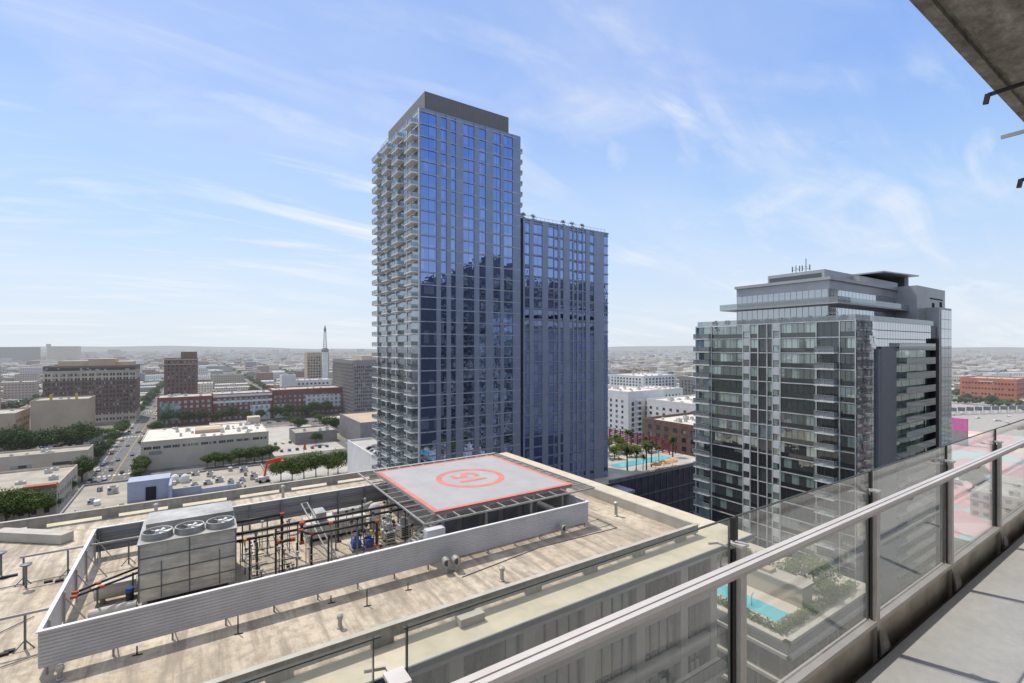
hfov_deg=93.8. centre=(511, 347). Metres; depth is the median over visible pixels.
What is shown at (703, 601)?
window
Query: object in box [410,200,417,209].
window
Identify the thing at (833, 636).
window
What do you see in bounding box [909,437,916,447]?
window
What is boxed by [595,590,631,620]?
window
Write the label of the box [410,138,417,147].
window
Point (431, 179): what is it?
window
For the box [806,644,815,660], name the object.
window
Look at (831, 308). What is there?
setback window
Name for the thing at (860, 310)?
setback window
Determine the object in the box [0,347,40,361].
long horizon building
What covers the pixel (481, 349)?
window
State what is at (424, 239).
window
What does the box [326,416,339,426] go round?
tree
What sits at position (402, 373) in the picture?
window
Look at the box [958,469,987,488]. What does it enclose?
umbrella
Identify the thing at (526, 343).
window
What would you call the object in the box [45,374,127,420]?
window
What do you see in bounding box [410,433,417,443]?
window
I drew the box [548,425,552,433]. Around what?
window
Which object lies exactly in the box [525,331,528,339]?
window
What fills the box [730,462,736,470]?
window
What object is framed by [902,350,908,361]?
window
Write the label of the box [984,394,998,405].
tree
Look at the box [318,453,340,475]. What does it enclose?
tree
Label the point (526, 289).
window
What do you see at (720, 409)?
window
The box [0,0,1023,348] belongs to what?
sky
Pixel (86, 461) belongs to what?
tree
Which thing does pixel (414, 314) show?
window
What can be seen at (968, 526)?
painted plaza
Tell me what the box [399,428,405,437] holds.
window
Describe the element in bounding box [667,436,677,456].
palm tree
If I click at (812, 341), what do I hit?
window
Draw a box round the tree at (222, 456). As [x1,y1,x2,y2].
[215,452,230,465]
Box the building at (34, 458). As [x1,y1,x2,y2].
[0,444,93,479]
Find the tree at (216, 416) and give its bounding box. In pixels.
[210,411,224,419]
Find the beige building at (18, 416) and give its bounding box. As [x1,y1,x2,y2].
[0,408,29,431]
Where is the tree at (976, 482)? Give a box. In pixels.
[964,474,983,487]
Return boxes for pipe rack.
[0,607,49,653]
[14,536,138,586]
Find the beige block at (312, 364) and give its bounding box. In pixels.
[304,352,328,378]
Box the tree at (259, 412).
[254,409,266,415]
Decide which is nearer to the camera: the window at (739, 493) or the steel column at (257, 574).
the steel column at (257, 574)
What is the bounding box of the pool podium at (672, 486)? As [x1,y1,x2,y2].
[591,441,694,514]
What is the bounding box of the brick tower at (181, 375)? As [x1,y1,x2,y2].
[163,352,197,393]
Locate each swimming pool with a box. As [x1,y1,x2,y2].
[611,455,669,467]
[717,585,786,620]
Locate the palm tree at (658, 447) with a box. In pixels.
[654,444,661,457]
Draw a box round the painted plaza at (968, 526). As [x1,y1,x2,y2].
[951,431,1023,540]
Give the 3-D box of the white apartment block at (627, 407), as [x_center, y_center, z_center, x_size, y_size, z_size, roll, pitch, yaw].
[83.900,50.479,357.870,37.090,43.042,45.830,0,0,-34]
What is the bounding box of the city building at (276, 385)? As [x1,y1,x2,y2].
[266,383,279,386]
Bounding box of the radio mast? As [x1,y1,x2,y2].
[321,326,328,377]
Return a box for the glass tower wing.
[521,215,608,479]
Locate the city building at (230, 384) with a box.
[215,382,247,386]
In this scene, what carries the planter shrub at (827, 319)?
on the glass building at (787, 408)
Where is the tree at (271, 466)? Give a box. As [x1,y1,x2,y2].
[267,457,287,481]
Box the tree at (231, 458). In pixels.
[225,453,238,465]
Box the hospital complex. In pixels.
[46,344,80,360]
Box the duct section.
[87,599,136,617]
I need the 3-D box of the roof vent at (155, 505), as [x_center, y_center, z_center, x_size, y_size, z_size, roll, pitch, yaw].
[-35.808,16.410,48.180,0.450,1.580,0.428,0,0,-34]
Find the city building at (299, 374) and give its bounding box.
[292,371,303,378]
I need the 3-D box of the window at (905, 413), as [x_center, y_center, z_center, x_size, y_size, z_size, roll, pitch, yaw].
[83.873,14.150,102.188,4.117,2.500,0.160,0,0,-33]
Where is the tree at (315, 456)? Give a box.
[303,450,331,477]
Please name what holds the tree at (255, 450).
on the ground
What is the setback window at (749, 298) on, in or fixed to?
in the glass building at (787, 408)
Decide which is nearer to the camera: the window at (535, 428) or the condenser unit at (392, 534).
the condenser unit at (392, 534)
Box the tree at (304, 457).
[294,452,319,478]
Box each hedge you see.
[68,427,116,441]
[717,578,859,633]
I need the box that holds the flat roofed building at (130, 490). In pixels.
[59,464,272,513]
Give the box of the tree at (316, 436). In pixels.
[309,432,322,440]
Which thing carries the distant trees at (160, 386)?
on the ground
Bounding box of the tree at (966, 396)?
[961,393,973,397]
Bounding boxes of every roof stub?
[132,646,142,655]
[234,615,242,634]
[364,589,370,606]
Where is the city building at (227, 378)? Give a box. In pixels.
[212,373,244,390]
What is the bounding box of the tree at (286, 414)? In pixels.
[281,412,290,417]
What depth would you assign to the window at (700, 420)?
116.34 m
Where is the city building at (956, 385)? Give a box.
[954,383,959,394]
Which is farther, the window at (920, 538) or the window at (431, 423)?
the window at (431, 423)
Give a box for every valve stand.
[239,542,258,567]
[243,539,263,573]
[245,552,256,580]
[251,544,266,579]
[254,532,273,550]
[254,542,274,569]
[258,564,278,577]
[261,520,263,550]
[277,546,290,572]
[283,548,295,568]
[285,520,299,549]
[288,518,294,552]
[295,551,308,568]
[307,547,322,565]
[361,530,373,553]
[382,517,389,548]
[382,530,397,547]
[385,511,404,543]
[403,510,414,541]
[406,513,419,537]
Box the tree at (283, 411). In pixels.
[279,407,290,413]
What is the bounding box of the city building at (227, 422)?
[209,420,246,424]
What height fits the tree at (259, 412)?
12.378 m
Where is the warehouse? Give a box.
[141,415,268,470]
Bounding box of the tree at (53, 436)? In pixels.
[37,425,78,446]
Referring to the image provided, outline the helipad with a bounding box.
[357,453,594,526]
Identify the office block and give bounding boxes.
[42,358,140,422]
[332,355,376,412]
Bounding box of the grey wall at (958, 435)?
[952,430,967,445]
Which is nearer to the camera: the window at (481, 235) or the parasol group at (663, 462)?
the window at (481, 235)
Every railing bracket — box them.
[983,81,1023,104]
[1001,129,1023,138]
[1016,178,1023,187]
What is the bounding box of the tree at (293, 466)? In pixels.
[274,456,308,480]
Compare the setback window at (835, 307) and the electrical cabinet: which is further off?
the setback window at (835, 307)
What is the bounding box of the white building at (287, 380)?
[280,374,295,386]
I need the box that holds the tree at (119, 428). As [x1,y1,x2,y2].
[114,425,126,431]
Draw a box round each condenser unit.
[380,522,395,544]
[381,513,394,528]
[396,516,411,537]
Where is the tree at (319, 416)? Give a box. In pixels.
[314,414,324,422]
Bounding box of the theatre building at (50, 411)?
[30,394,94,431]
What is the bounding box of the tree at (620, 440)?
[613,437,625,443]
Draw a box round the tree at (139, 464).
[130,460,148,475]
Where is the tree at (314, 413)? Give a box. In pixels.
[309,410,320,420]
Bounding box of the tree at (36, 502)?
[0,488,58,517]
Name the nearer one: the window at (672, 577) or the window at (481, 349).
the window at (672, 577)
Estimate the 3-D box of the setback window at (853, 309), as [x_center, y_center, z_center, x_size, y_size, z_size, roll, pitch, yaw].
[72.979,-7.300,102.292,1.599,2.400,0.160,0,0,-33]
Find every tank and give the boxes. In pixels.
[93,574,137,605]
[369,502,380,531]
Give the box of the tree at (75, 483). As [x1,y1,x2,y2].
[72,480,78,486]
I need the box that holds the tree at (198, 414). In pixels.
[193,408,209,424]
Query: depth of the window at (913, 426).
104.46 m
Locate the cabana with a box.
[747,565,813,608]
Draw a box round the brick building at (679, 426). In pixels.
[643,412,694,456]
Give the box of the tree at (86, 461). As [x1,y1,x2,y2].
[69,455,98,481]
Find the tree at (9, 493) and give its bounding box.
[0,486,36,520]
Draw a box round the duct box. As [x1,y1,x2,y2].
[0,527,73,544]
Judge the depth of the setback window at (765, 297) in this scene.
106.66 m
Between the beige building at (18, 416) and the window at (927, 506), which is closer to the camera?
the window at (927, 506)
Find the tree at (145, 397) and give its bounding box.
[140,395,152,405]
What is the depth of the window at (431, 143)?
119.66 m
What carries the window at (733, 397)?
in the glass building at (787, 408)
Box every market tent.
[958,407,964,414]
[966,407,973,413]
[975,406,981,413]
[983,406,990,413]
[992,406,998,413]
[1000,406,1007,412]
[1017,405,1023,412]
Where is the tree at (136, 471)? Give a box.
[131,467,146,476]
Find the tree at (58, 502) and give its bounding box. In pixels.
[43,498,61,508]
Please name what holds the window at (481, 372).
in the glass tower at (447, 192)
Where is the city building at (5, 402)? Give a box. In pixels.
[1,400,10,407]
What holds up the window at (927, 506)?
in the glass building at (787, 408)
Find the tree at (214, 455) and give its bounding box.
[207,451,223,466]
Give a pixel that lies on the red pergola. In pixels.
(649, 437)
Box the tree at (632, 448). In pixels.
[627,444,637,456]
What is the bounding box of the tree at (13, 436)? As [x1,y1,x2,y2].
[0,424,41,450]
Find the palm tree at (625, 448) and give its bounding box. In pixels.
[621,445,632,469]
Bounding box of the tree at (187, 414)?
[176,409,194,420]
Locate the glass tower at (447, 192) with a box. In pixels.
[372,91,521,469]
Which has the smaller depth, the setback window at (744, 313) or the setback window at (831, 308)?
the setback window at (831, 308)
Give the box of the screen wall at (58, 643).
[36,482,588,673]
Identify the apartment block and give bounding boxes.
[157,392,211,425]
[212,389,271,422]
[268,385,341,417]
[608,385,663,443]
[609,373,675,386]
[633,385,682,396]
[647,394,694,416]
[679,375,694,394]
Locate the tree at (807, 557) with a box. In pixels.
[800,553,826,580]
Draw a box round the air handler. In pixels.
[302,501,372,541]
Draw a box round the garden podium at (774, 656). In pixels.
[717,543,880,682]
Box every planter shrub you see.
[804,316,812,321]
[822,315,831,320]
[838,314,848,319]
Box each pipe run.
[70,567,137,607]
[236,512,283,561]
[237,501,417,568]
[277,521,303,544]
[298,519,378,565]
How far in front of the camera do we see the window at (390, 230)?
134.80 m
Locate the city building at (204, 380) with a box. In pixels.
[198,379,210,381]
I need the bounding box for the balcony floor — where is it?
[852,533,1023,682]
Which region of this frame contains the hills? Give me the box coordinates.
[40,346,1023,349]
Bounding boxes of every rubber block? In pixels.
[0,650,9,656]
[3,647,15,652]
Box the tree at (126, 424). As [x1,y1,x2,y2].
[113,422,131,432]
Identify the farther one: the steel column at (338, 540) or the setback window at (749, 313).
the setback window at (749, 313)
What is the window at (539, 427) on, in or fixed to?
in the glass tower wing
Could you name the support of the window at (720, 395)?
in the glass building at (787, 408)
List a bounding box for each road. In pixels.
[26,371,1012,487]
[89,361,959,478]
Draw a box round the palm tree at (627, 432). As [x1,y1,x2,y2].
[623,428,632,443]
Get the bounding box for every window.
[10,465,31,469]
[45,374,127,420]
[52,461,71,465]
[357,366,376,410]
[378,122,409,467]
[389,227,394,235]
[389,237,394,246]
[389,248,394,257]
[389,259,394,268]
[389,270,394,279]
[389,281,394,290]
[389,292,394,301]
[389,303,394,312]
[389,314,394,323]
[389,325,394,334]
[389,336,394,345]
[389,347,394,356]
[389,358,394,367]
[389,369,394,378]
[389,380,394,388]
[389,391,394,399]
[389,402,394,410]
[389,413,394,421]
[389,424,394,432]
[389,435,394,444]
[389,446,394,455]
[389,457,394,466]
[399,138,405,148]
[399,150,405,159]
[399,161,405,171]
[399,173,405,183]
[399,184,405,195]
[399,196,405,206]
[399,208,405,218]
[399,219,405,229]
[399,231,405,241]
[399,243,405,252]
[399,254,405,264]
[399,266,405,275]
[399,277,405,287]
[399,289,405,298]
[399,301,405,310]
[399,312,405,321]
[399,324,405,333]
[399,335,405,345]
[399,347,405,356]
[399,358,405,368]
[399,370,405,379]
[399,382,405,391]
[399,393,405,403]
[399,405,405,414]
[399,416,405,426]
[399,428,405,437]
[399,439,405,449]
[399,451,405,461]
[410,114,417,122]
[410,126,417,134]
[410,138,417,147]
[410,151,417,159]
[410,163,417,171]
[410,175,417,184]
[410,187,417,196]
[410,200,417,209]
[410,212,417,221]
[410,224,417,233]
[410,237,417,246]
[410,249,417,258]
[410,261,417,270]
[410,273,417,283]
[410,286,417,295]
[410,298,417,307]
[410,310,417,320]
[410,322,417,332]
[410,335,417,344]
[410,347,417,357]
[410,359,417,369]
[410,371,417,381]
[410,384,417,393]
[410,396,417,406]
[410,408,417,418]
[410,421,417,430]
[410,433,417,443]
[410,445,417,455]
[410,458,417,463]
[412,664,444,682]
[421,112,427,123]
[421,124,427,136]
[421,136,427,148]
[421,149,427,160]
[421,161,427,172]
[421,174,427,185]
[421,186,427,197]
[421,198,427,209]
[421,211,427,222]
[421,223,427,234]
[421,235,427,246]
[421,248,427,258]
[421,260,427,271]
[421,273,427,283]
[421,285,427,295]
[421,297,427,308]
[421,310,427,320]
[421,322,427,332]
[421,334,427,344]
[421,347,427,357]
[421,359,427,369]
[421,371,427,381]
[421,384,427,394]
[421,396,427,406]
[421,408,427,418]
[421,421,427,431]
[421,433,427,443]
[421,445,427,456]
[421,457,427,462]
[428,114,435,125]
[428,126,435,138]
[428,138,435,150]
[428,151,435,162]
[428,163,435,174]
[428,175,435,186]
[428,187,435,199]
[428,200,435,211]
[428,212,435,223]
[428,224,435,235]
[428,236,435,247]
[428,249,435,259]
[428,261,435,271]
[428,273,435,284]
[428,285,435,296]
[428,298,435,308]
[428,310,435,320]
[428,322,435,332]
[428,334,435,344]
[428,347,435,357]
[428,359,435,369]
[428,371,435,381]
[428,383,435,393]
[428,395,435,406]
[428,408,435,418]
[428,420,435,430]
[428,432,435,442]
[428,444,435,455]
[428,456,435,461]
[441,118,511,459]
[441,347,445,356]
[464,635,518,676]
[479,232,484,242]
[479,243,484,253]
[479,255,484,265]
[479,266,484,276]
[479,278,484,287]
[479,289,484,299]
[479,301,484,310]
[479,312,484,322]
[479,324,484,333]
[479,335,484,344]
[479,347,484,356]
[479,358,484,367]
[479,370,484,379]
[479,381,484,390]
[479,393,484,402]
[479,404,484,413]
[479,415,484,425]
[479,427,484,436]
[479,438,484,448]
[525,223,528,231]
[525,234,528,242]
[525,245,528,253]
[525,255,528,263]
[525,266,528,274]
[525,277,528,285]
[525,288,528,296]
[525,299,528,306]
[525,309,528,317]
[525,320,528,328]
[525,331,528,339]
[525,342,528,349]
[525,352,528,360]
[525,363,528,371]
[525,374,528,382]
[525,385,528,392]
[525,395,528,403]
[525,406,528,414]
[525,417,528,425]
[525,428,528,436]
[525,438,528,446]
[525,449,528,457]
[534,225,537,233]
[534,235,537,243]
[534,246,537,254]
[534,257,537,264]
[534,267,537,275]
[534,278,537,286]
[534,289,537,296]
[534,299,537,307]
[534,310,537,317]
[534,320,537,328]
[534,331,537,339]
[534,342,537,349]
[534,352,537,360]
[534,363,537,371]
[534,374,537,381]
[534,384,537,392]
[534,395,537,403]
[534,405,537,413]
[534,416,537,424]
[534,427,537,434]
[534,437,537,445]
[534,448,537,456]
[535,610,579,646]
[535,659,579,682]
[538,225,541,233]
[538,236,541,244]
[538,247,541,254]
[538,257,541,265]
[538,268,541,275]
[538,278,541,286]
[538,289,541,297]
[538,299,541,307]
[538,310,541,318]
[538,321,541,328]
[538,331,541,339]
[538,342,541,349]
[538,352,541,360]
[538,363,541,370]
[538,373,541,381]
[538,384,541,392]
[538,395,541,402]
[538,405,541,413]
[538,416,541,423]
[538,426,541,434]
[538,437,541,445]
[538,447,541,455]
[548,227,552,235]
[548,238,552,246]
[548,248,552,256]
[548,258,552,266]
[548,269,552,277]
[548,279,552,287]
[548,290,552,297]
[548,300,552,308]
[548,311,552,318]
[548,321,552,328]
[548,331,552,339]
[548,342,552,349]
[548,352,552,360]
[548,363,552,370]
[548,373,552,381]
[548,383,552,391]
[548,394,552,401]
[548,404,552,412]
[548,415,552,422]
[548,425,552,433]
[548,435,552,443]
[548,446,552,454]
[548,456,552,464]
[554,229,607,477]
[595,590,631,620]
[595,634,631,682]
[612,377,633,385]
[645,572,675,599]
[645,613,675,661]
[645,663,675,682]
[688,560,705,580]
[688,599,705,638]
[688,647,705,672]
[697,328,703,334]
[697,340,703,347]
[697,353,703,360]
[697,366,703,373]
[697,378,703,386]
[697,391,703,398]
[697,404,703,411]
[697,417,703,424]
[697,429,703,437]
[697,442,703,449]
[697,455,703,462]
[697,468,703,475]
[697,481,703,488]
[697,493,703,501]
[697,506,703,514]
[704,327,710,334]
[704,340,710,347]
[704,353,710,360]
[704,366,710,373]
[704,379,710,386]
[704,392,710,399]
[704,405,710,412]
[704,417,710,425]
[704,430,710,438]
[704,443,710,451]
[704,456,710,464]
[704,469,710,477]
[704,482,710,490]
[704,495,710,503]
[704,508,710,516]
[712,321,856,579]
[712,327,717,334]
[712,340,717,347]
[712,353,717,360]
[712,366,717,373]
[712,392,717,400]
[712,405,717,413]
[712,419,717,426]
[712,432,717,439]
[718,327,723,334]
[718,340,723,347]
[718,353,723,360]
[718,367,723,374]
[718,393,723,400]
[718,406,723,414]
[718,419,723,427]
[718,433,723,440]
[718,459,723,467]
[720,626,727,647]
[720,651,727,672]
[720,676,727,682]
[724,326,729,334]
[724,340,729,347]
[724,353,729,360]
[724,367,729,374]
[724,393,729,401]
[724,407,729,414]
[724,420,729,428]
[724,434,729,441]
[724,460,729,468]
[724,474,729,482]
[730,326,736,333]
[730,340,736,347]
[730,353,736,361]
[730,367,736,374]
[730,394,736,402]
[730,407,736,415]
[730,421,736,429]
[730,435,736,443]
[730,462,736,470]
[730,475,736,484]
[730,489,736,497]
[737,297,741,304]
[737,311,741,321]
[737,326,741,333]
[737,340,741,347]
[737,354,741,361]
[737,367,741,375]
[737,395,741,402]
[737,408,741,416]
[737,422,741,430]
[737,436,741,444]
[737,463,741,471]
[737,477,741,485]
[737,490,741,499]
[737,504,741,512]
[742,296,746,304]
[742,311,746,321]
[747,296,751,304]
[747,311,751,320]
[747,640,756,663]
[747,667,756,682]
[752,295,756,303]
[752,310,756,319]
[758,295,762,303]
[758,310,762,320]
[759,646,778,676]
[759,673,774,682]
[763,294,767,302]
[763,310,767,320]
[768,294,772,302]
[768,309,772,319]
[769,273,820,282]
[774,293,778,301]
[774,309,778,319]
[779,293,784,301]
[779,309,784,319]
[785,292,790,301]
[785,308,790,319]
[791,292,795,300]
[791,308,795,318]
[794,653,803,669]
[797,291,802,300]
[797,307,802,318]
[803,291,808,299]
[803,307,808,318]
[804,339,809,347]
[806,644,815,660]
[809,290,814,299]
[809,307,814,317]
[810,323,815,331]
[810,339,815,347]
[810,354,815,363]
[810,370,815,378]
[815,289,820,298]
[815,306,820,317]
[817,637,826,652]
[822,289,827,298]
[822,306,827,317]
[828,629,837,644]
[829,289,833,298]
[829,306,833,317]
[834,306,836,317]
[837,290,840,299]
[837,306,840,317]
[839,622,846,636]
[841,290,844,299]
[841,307,844,317]
[845,291,848,299]
[845,307,848,318]
[849,308,851,318]
[849,615,856,629]
[852,292,855,300]
[852,308,855,318]
[856,308,858,319]
[858,609,865,622]
[859,293,862,301]
[859,309,862,319]
[863,309,865,319]
[866,309,868,320]
[869,294,872,302]
[869,310,872,320]
[873,310,875,320]
[876,311,878,320]
[879,311,881,321]
[882,311,884,321]
[885,311,887,321]
[888,312,890,321]
[897,350,901,361]
[897,366,901,376]
[897,381,901,391]
[897,396,901,406]
[897,411,901,421]
[897,426,901,436]
[897,441,901,451]
[897,456,901,466]
[897,471,901,481]
[897,503,901,510]
[897,516,901,525]
[897,531,901,540]
[897,547,901,555]
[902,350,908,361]
[902,365,908,376]
[902,380,908,391]
[902,395,908,405]
[902,409,908,420]
[902,424,908,435]
[902,439,908,449]
[902,454,908,464]
[902,469,908,479]
[902,483,908,489]
[902,500,908,508]
[902,513,908,523]
[902,528,908,537]
[902,542,908,552]
[909,350,916,361]
[909,365,916,375]
[909,379,916,390]
[909,394,916,404]
[909,408,916,418]
[909,422,916,433]
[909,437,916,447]
[909,451,916,461]
[909,466,916,476]
[909,480,916,486]
[909,496,916,504]
[909,509,916,518]
[909,523,916,533]
[909,538,916,548]
[917,350,923,361]
[917,364,923,375]
[917,378,923,389]
[917,393,923,403]
[917,407,923,417]
[917,421,923,431]
[917,435,923,445]
[917,449,923,459]
[917,463,923,473]
[917,493,923,500]
[917,505,923,514]
[917,519,923,529]
[917,533,923,543]
[917,548,923,557]
[924,350,929,360]
[924,364,929,374]
[924,378,929,388]
[924,392,929,401]
[924,406,929,415]
[924,419,929,429]
[924,433,929,443]
[924,447,929,456]
[924,461,929,470]
[924,490,929,497]
[924,502,929,511]
[924,516,929,525]
[924,530,929,538]
[924,544,929,552]
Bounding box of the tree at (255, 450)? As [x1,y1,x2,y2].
[244,445,262,462]
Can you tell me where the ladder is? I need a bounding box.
[301,502,338,558]
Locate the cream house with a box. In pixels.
[0,464,77,521]
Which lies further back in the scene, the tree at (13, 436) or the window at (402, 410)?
the tree at (13, 436)
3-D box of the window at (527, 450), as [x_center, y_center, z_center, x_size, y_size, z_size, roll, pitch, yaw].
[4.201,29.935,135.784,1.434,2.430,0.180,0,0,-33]
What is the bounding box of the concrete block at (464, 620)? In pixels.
[456,608,484,628]
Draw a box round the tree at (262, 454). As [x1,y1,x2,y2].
[254,447,270,461]
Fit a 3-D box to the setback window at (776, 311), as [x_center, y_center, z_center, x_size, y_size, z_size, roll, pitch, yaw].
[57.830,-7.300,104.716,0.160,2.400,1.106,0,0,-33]
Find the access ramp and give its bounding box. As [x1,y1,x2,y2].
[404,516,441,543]
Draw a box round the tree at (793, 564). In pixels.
[774,556,812,577]
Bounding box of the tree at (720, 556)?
[717,551,727,566]
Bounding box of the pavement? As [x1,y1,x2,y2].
[57,413,142,513]
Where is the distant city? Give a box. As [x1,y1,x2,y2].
[0,349,1023,389]
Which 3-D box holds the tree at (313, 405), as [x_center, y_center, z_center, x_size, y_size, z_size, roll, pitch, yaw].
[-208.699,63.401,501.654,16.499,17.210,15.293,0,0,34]
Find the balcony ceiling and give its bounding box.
[909,0,1023,121]
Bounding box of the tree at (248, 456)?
[241,450,252,462]
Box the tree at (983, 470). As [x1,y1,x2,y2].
[971,465,990,475]
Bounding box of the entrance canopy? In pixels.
[610,485,634,493]
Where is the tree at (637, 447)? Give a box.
[633,445,641,452]
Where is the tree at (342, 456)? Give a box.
[326,448,347,473]
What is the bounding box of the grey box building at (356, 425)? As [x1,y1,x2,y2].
[340,411,376,439]
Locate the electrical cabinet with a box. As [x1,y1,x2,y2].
[424,525,444,538]
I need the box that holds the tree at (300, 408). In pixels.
[296,405,307,416]
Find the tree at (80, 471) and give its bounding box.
[77,464,93,482]
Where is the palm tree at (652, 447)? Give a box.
[647,440,657,466]
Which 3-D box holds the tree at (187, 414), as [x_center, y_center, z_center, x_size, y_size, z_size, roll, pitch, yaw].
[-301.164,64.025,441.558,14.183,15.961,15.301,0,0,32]
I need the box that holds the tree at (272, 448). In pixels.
[260,444,279,459]
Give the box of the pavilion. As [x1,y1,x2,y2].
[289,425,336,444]
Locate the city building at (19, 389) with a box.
[3,381,38,398]
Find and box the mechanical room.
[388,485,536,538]
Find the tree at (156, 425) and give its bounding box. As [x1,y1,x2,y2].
[146,420,165,428]
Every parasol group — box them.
[650,462,660,470]
[658,460,668,468]
[667,458,677,466]
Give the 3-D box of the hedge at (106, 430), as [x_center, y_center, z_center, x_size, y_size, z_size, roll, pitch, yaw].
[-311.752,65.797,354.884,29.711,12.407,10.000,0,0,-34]
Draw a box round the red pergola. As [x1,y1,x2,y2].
[608,427,675,454]
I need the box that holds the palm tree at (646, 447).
[639,440,653,469]
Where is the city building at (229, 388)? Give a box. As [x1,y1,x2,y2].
[215,386,249,390]
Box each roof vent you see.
[55,664,64,681]
[153,503,158,511]
[281,485,284,497]
[337,613,342,629]
[499,566,504,581]
[614,501,617,516]
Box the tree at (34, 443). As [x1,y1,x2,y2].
[22,428,59,449]
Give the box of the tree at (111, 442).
[106,439,115,449]
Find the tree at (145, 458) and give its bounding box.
[131,455,151,463]
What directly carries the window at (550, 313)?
in the glass tower wing
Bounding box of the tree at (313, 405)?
[305,401,320,410]
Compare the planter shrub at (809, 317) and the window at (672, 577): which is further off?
the planter shrub at (809, 317)
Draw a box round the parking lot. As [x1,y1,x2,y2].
[266,425,347,483]
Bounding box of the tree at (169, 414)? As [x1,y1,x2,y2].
[158,409,179,427]
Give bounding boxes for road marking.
[92,390,161,477]
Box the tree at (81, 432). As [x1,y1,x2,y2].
[59,420,104,443]
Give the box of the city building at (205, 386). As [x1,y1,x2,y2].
[198,382,212,391]
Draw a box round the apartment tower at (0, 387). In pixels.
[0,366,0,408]
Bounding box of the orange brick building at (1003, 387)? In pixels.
[960,376,1023,403]
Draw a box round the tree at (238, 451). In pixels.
[230,447,245,463]
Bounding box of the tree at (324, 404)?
[319,400,333,415]
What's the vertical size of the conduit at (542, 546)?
0.050 m
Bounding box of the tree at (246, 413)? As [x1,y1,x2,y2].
[240,410,252,417]
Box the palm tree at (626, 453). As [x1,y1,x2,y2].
[621,448,632,470]
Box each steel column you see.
[249,537,250,579]
[253,542,260,578]
[275,528,276,573]
[278,540,285,572]
[296,542,297,568]
[327,534,328,561]
[337,508,341,542]
[360,500,362,532]
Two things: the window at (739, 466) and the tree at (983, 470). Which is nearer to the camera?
the window at (739, 466)
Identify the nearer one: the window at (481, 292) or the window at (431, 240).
the window at (431, 240)
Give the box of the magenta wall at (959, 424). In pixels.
[951,417,967,430]
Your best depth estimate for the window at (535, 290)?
137.46 m
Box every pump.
[349,531,362,552]
[362,530,376,550]
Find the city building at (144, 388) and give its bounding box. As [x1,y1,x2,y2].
[140,386,155,391]
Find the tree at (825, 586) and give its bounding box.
[812,577,836,596]
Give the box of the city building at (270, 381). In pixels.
[261,379,274,383]
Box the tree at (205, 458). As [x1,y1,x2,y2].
[199,455,212,462]
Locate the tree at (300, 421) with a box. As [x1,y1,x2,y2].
[291,416,308,426]
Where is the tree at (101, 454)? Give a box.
[93,452,104,460]
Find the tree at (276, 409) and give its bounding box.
[268,404,283,414]
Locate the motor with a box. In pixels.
[122,586,135,602]
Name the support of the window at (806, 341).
in the glass building at (787, 408)
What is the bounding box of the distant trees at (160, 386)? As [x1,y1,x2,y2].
[1,353,1023,409]
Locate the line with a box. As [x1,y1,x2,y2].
[110,410,155,480]
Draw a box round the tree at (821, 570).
[806,559,844,590]
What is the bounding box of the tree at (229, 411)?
[221,405,240,416]
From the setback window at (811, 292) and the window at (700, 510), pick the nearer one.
the setback window at (811, 292)
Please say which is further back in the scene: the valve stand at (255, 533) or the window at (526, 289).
the window at (526, 289)
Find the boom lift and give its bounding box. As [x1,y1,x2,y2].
[258,457,283,482]
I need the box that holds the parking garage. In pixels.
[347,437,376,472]
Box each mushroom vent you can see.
[0,550,6,574]
[19,562,32,587]
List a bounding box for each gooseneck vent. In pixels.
[441,556,450,573]
[451,555,460,571]
[559,523,567,537]
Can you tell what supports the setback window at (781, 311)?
in the glass building at (787, 408)
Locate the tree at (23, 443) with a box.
[5,431,36,449]
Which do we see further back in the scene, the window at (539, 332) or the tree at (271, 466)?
the tree at (271, 466)
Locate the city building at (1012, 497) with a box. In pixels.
[970,475,1023,519]
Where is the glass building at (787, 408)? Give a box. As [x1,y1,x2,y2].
[693,269,951,606]
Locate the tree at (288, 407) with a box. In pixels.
[281,403,295,416]
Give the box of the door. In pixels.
[146,486,155,499]
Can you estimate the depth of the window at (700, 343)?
116.34 m
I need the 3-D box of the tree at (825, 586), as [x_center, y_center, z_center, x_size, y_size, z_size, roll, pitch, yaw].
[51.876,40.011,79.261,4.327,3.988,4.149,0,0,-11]
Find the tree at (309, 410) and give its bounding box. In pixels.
[305,408,312,416]
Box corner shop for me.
[56,440,106,460]
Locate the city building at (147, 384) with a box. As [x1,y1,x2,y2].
[140,383,155,385]
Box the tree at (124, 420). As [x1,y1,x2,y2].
[115,419,129,423]
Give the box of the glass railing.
[235,419,1023,682]
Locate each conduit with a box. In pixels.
[0,575,65,588]
[0,616,33,632]
[0,654,37,667]
[462,519,616,576]
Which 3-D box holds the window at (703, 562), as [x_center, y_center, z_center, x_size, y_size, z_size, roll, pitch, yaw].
[15.293,18.925,40.162,2.960,2.250,0.140,0,0,-33]
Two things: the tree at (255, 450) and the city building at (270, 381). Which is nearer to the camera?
the tree at (255, 450)
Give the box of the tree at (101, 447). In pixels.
[86,440,111,459]
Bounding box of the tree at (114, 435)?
[102,431,120,438]
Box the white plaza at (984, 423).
[951,401,1023,436]
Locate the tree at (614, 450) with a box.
[609,445,621,458]
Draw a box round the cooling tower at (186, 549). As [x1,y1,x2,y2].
[137,501,237,605]
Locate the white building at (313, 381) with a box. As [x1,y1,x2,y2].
[296,378,330,385]
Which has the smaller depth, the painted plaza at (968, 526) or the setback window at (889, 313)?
the setback window at (889, 313)
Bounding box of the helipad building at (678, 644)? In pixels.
[0,452,754,682]
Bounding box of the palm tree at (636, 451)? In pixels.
[631,449,640,470]
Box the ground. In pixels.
[19,350,1023,552]

